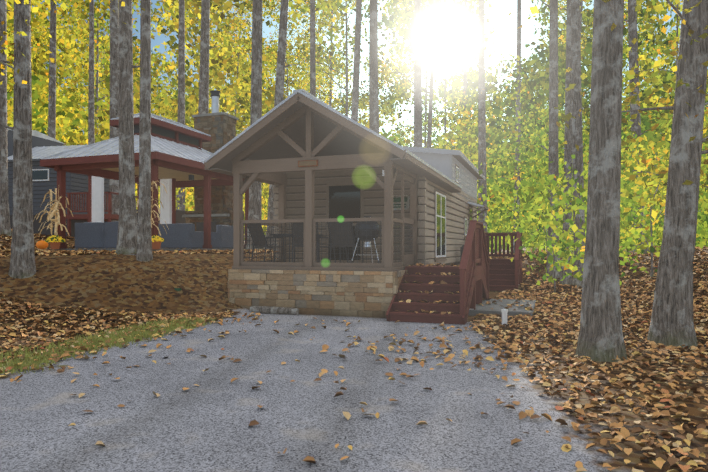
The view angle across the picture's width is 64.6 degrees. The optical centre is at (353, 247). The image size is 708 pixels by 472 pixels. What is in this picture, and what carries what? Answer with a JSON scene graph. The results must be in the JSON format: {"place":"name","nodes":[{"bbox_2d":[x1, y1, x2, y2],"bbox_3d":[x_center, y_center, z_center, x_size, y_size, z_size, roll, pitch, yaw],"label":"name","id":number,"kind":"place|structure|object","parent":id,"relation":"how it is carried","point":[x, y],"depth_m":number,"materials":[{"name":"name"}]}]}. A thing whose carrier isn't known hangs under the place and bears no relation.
{"place":"outdoors","nodes":[
{"label":"outdoors","id":0,"kind":"place"},
{"bbox_2d":[0,232,707,471],"bbox_3d":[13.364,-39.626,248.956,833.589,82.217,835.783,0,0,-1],"label":"terrain","id":1,"kind":"structure","parent":0,"point":[174,426],"depth_m":5.36,"materials":[{"name":"grey asphalt"}]},
{"bbox_2d":[0,0,11,235],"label":"tree","id":2,"kind":"object","parent":1,"relation":"on","point":[5,227],"depth_m":21.78,"materials":[{"name":"grey plant"}]},
{"bbox_2d":[36,238,47,248],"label":"pumpkins","id":3,"kind":"object","parent":1,"relation":"on","point":[41,244],"depth_m":16.55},
{"bbox_2d":[44,0,55,138],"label":"tree","id":4,"kind":"object","parent":1,"relation":"on","point":[51,132],"depth_m":29.53,"materials":[{"name":"grey plant"}]},
{"bbox_2d":[7,128,136,238],"bbox_3d":[-15.892,-3.009,27.356,11.900,5.400,4.310,0,0,12],"label":"dark cabin","id":5,"kind":"object","parent":1,"relation":"on","point":[44,180],"depth_m":25.16,"materials":[{"name":"grey wood"}]},
{"bbox_2d":[0,0,144,278],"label":"tree","id":6,"kind":"object","parent":1,"relation":"on","point":[22,261],"depth_m":11.83,"materials":[{"name":"grey plant"}]},
{"bbox_2d":[45,235,163,248],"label":"potted flowers","id":7,"kind":"object","parent":1,"relation":"on","point":[55,241],"depth_m":16.35,"materials":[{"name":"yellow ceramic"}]},
{"bbox_2d":[0,315,222,374],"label":"grass tufts","id":8,"kind":"object","parent":1,"relation":"on","point":[145,334],"depth_m":8.11,"materials":[{"name":"green plant"}]},
{"bbox_2d":[83,0,140,144],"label":"tree","id":9,"kind":"object","parent":1,"relation":"on","point":[91,133],"depth_m":35.63,"materials":[{"name":"grey plant"}]},
{"bbox_2d":[108,0,118,221],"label":"tree","id":10,"kind":"object","parent":1,"relation":"on","point":[114,75],"depth_m":25.65,"materials":[{"name":"grey plant"}]},
{"bbox_2d":[116,0,139,253],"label":"tree trunk","id":11,"kind":"object","parent":1,"relation":"on","point":[127,235],"depth_m":14.13,"materials":[{"name":"grey plant"}]},
{"bbox_2d":[136,0,152,261],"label":"tree trunk","id":12,"kind":"object","parent":1,"relation":"on","point":[144,245],"depth_m":13.26,"materials":[{"name":"grey plant"}]},
{"bbox_2d":[40,113,269,253],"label":"pavilion","id":13,"kind":"structure","parent":1,"relation":"on","point":[179,154],"depth_m":17.52,"materials":[{"name":"metal"}]},
{"bbox_2d":[33,176,167,235],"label":"corn stalks","id":14,"kind":"object","parent":13,"relation":"on","point":[56,220],"depth_m":16.86,"materials":[{"name":"beige plant"}]},
{"bbox_2d":[87,175,185,225],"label":"curtain","id":15,"kind":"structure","parent":13,"relation":"attached to","point":[169,213],"depth_m":22.24,"materials":[{"name":"white fabric"}]},
{"bbox_2d":[75,221,232,248],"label":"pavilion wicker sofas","id":16,"kind":"object","parent":13,"relation":"in","point":[90,235],"depth_m":18.10,"materials":[{"name":"grey wicker"}]},
{"bbox_2d":[182,90,243,231],"bbox_3d":[-5.489,-2.892,21.734,2.049,6.430,1.450,0,0,20],"label":"stone chimney","id":17,"kind":"object","parent":13,"relation":"attached to","point":[218,126],"depth_m":21.44,"materials":[{"name":"stone"}]},
{"bbox_2d":[176,0,184,210],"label":"tree","id":18,"kind":"object","parent":1,"relation":"on","point":[181,92],"depth_m":33.60,"materials":[{"name":"grey plant"}]},
{"bbox_2d":[198,0,219,113],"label":"tree","id":19,"kind":"object","parent":1,"relation":"on","point":[203,107],"depth_m":29.54,"materials":[{"name":"grey plant"}]},
{"bbox_2d":[246,0,263,249],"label":"tree","id":20,"kind":"object","parent":1,"relation":"on","point":[255,201],"depth_m":20.25,"materials":[{"name":"grey plant"}]},
{"bbox_2d":[250,306,298,314],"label":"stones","id":21,"kind":"object","parent":1,"relation":"on","point":[273,310],"depth_m":11.86,"materials":[{"name":"stone"}]},
{"bbox_2d":[264,0,298,249],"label":"tree","id":22,"kind":"object","parent":1,"relation":"on","point":[280,75],"depth_m":22.92,"materials":[{"name":"grey plant"}]},
{"bbox_2d":[310,0,315,96],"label":"tree","id":23,"kind":"object","parent":1,"relation":"on","point":[312,55],"depth_m":24.91,"materials":[{"name":"grey plant"}]},
{"bbox_2d":[8,0,664,154],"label":"forest trees","id":24,"kind":"object","parent":1,"relation":"on","point":[240,26],"depth_m":47.40,"materials":[{"name":"yellow plant"}]},
{"bbox_2d":[7,0,707,239],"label":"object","id":25,"kind":"object","parent":24,"relation":"attached to","point":[77,115],"depth_m":49.77,"materials":[{"name":"yellow plant"}]},
{"bbox_2d":[203,89,488,270],"bbox_3d":[1.228,-0.919,17.663,4.819,4.644,13.390,0,0,20],"label":"cabin","id":26,"kind":"object","parent":1,"relation":"on","point":[312,158],"depth_m":13.30,"materials":[{"name":"brown wood"}]},
{"bbox_2d":[247,222,363,262],"bbox_3d":[-1.082,-0.111,13.041,2.720,1.033,1.771,0,0,20],"label":"patio furniture","id":27,"kind":"object","parent":26,"relation":"on","point":[258,234],"depth_m":12.41,"materials":[{"name":"black metal"}]},
{"bbox_2d":[228,269,407,317],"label":"stone foundation wall","id":28,"kind":"structure","parent":26,"relation":"attached to","point":[347,293],"depth_m":11.72,"materials":[{"name":"beige stone"}]},
{"bbox_2d":[349,216,379,262],"bbox_3d":[0.307,-0.143,12.132,0.664,1.099,0.664,0,0,20],"label":"grill","id":29,"kind":"object","parent":26,"relation":"on","point":[373,235],"depth_m":11.90,"materials":[{"name":"grey metal"}]},
{"bbox_2d":[0,229,707,471],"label":"fallen leaves","id":30,"kind":"object","parent":1,"relation":"on","point":[545,297],"depth_m":8.20,"materials":[{"name":"brown plant"}]},
{"bbox_2d":[349,0,361,121],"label":"tree","id":31,"kind":"object","parent":1,"relation":"on","point":[355,89],"depth_m":26.63,"materials":[{"name":"grey plant"}]},
{"bbox_2d":[7,0,707,247],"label":"forest trees","id":32,"kind":"object","parent":1,"relation":"on","point":[97,94],"depth_m":59.55,"materials":[{"name":"yellow plant"}]},
{"bbox_2d":[8,0,707,276],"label":"foliage","id":33,"kind":"object","parent":1,"relation":"on","point":[641,170],"depth_m":19.78,"materials":[{"name":"yellow plant"}]},
{"bbox_2d":[369,0,378,133],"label":"tree","id":34,"kind":"object","parent":1,"relation":"on","point":[373,83],"depth_m":27.07,"materials":[{"name":"grey plant"}]},
{"bbox_2d":[402,0,425,147],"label":"tree","id":35,"kind":"object","parent":1,"relation":"on","point":[418,110],"depth_m":28.92,"materials":[{"name":"grey plant"}]},
{"bbox_2d":[386,220,489,324],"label":"stairs","id":36,"kind":"structure","parent":1,"relation":"on","point":[472,278],"depth_m":11.21,"materials":[{"name":"wood"}]},
{"bbox_2d":[478,0,486,231],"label":"tree","id":37,"kind":"object","parent":1,"relation":"on","point":[481,110],"depth_m":32.98,"materials":[{"name":"grey plant"}]},
{"bbox_2d":[468,299,535,316],"bbox_3d":[3.286,1.393,12.739,1.550,0.220,2.750,0,0,20],"label":"concrete pad","id":38,"kind":"object","parent":1,"relation":"on","point":[488,310],"depth_m":11.92,"materials":[{"name":"grey concrete"}]},
{"bbox_2d":[485,231,522,290],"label":"deck","id":39,"kind":"structure","parent":1,"relation":"on","point":[505,274],"depth_m":19.31,"materials":[{"name":"wood"}]},
{"bbox_2d":[501,309,507,325],"bbox_3d":[2.725,1.278,10.146,0.117,0.350,0.120,0,0,-1],"label":"pvc cleanout pipe","id":40,"kind":"object","parent":1,"relation":"on","point":[504,315],"depth_m":10.10,"materials":[{"name":"white plastic"}]},
{"bbox_2d":[498,0,520,252],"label":"tree","id":41,"kind":"object","parent":1,"relation":"on","point":[518,38],"depth_m":29.93,"materials":[{"name":"grey plant"}]},
{"bbox_2d":[540,0,560,279],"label":"tree","id":42,"kind":"object","parent":1,"relation":"on","point":[553,167],"depth_m":20.96,"materials":[{"name":"grey plant"}]},
{"bbox_2d":[559,0,584,284],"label":"tree","id":43,"kind":"object","parent":1,"relation":"on","point":[567,280],"depth_m":18.97,"materials":[{"name":"grey plant"}]},
{"bbox_2d":[562,0,589,288],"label":"tree","id":44,"kind":"object","parent":1,"relation":"on","point":[577,139],"depth_m":17.52,"materials":[{"name":"grey plant"}]},
{"bbox_2d":[450,0,707,347],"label":"tree","id":45,"kind":"object","parent":1,"relation":"on","point":[671,323],"depth_m":8.10,"materials":[{"name":"grey plant"}]},
{"bbox_2d":[473,101,707,292],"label":"bushes","id":46,"kind":"object","parent":1,"relation":"on","point":[535,218],"depth_m":21.85,"materials":[{"name":"green plant"}]},
{"bbox_2d":[575,0,626,361],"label":"tree","id":47,"kind":"object","parent":1,"relation":"on","point":[600,338],"depth_m":7.01,"materials":[{"name":"grey plant"}]},
{"bbox_2d":[624,0,650,253],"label":"tree","id":48,"kind":"object","parent":1,"relation":"on","point":[632,35],"depth_m":24.05,"materials":[{"name":"grey plant"}]},
{"bbox_2d":[8,0,707,146],"label":"sky","id":49,"kind":"structure","parent":0,"point":[505,25],"materials":[{"name":"white"}]},
{"bbox_2d":[460,245,463,261],"bbox_3d":[3.701,0.624,18.029,0.560,1.560,0.540,0,0,20],"label":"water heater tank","id":50,"kind":"object","parent":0,"point":[461,249],"depth_m":17.94,"materials":[{"name":"grey metal"}]}
]}

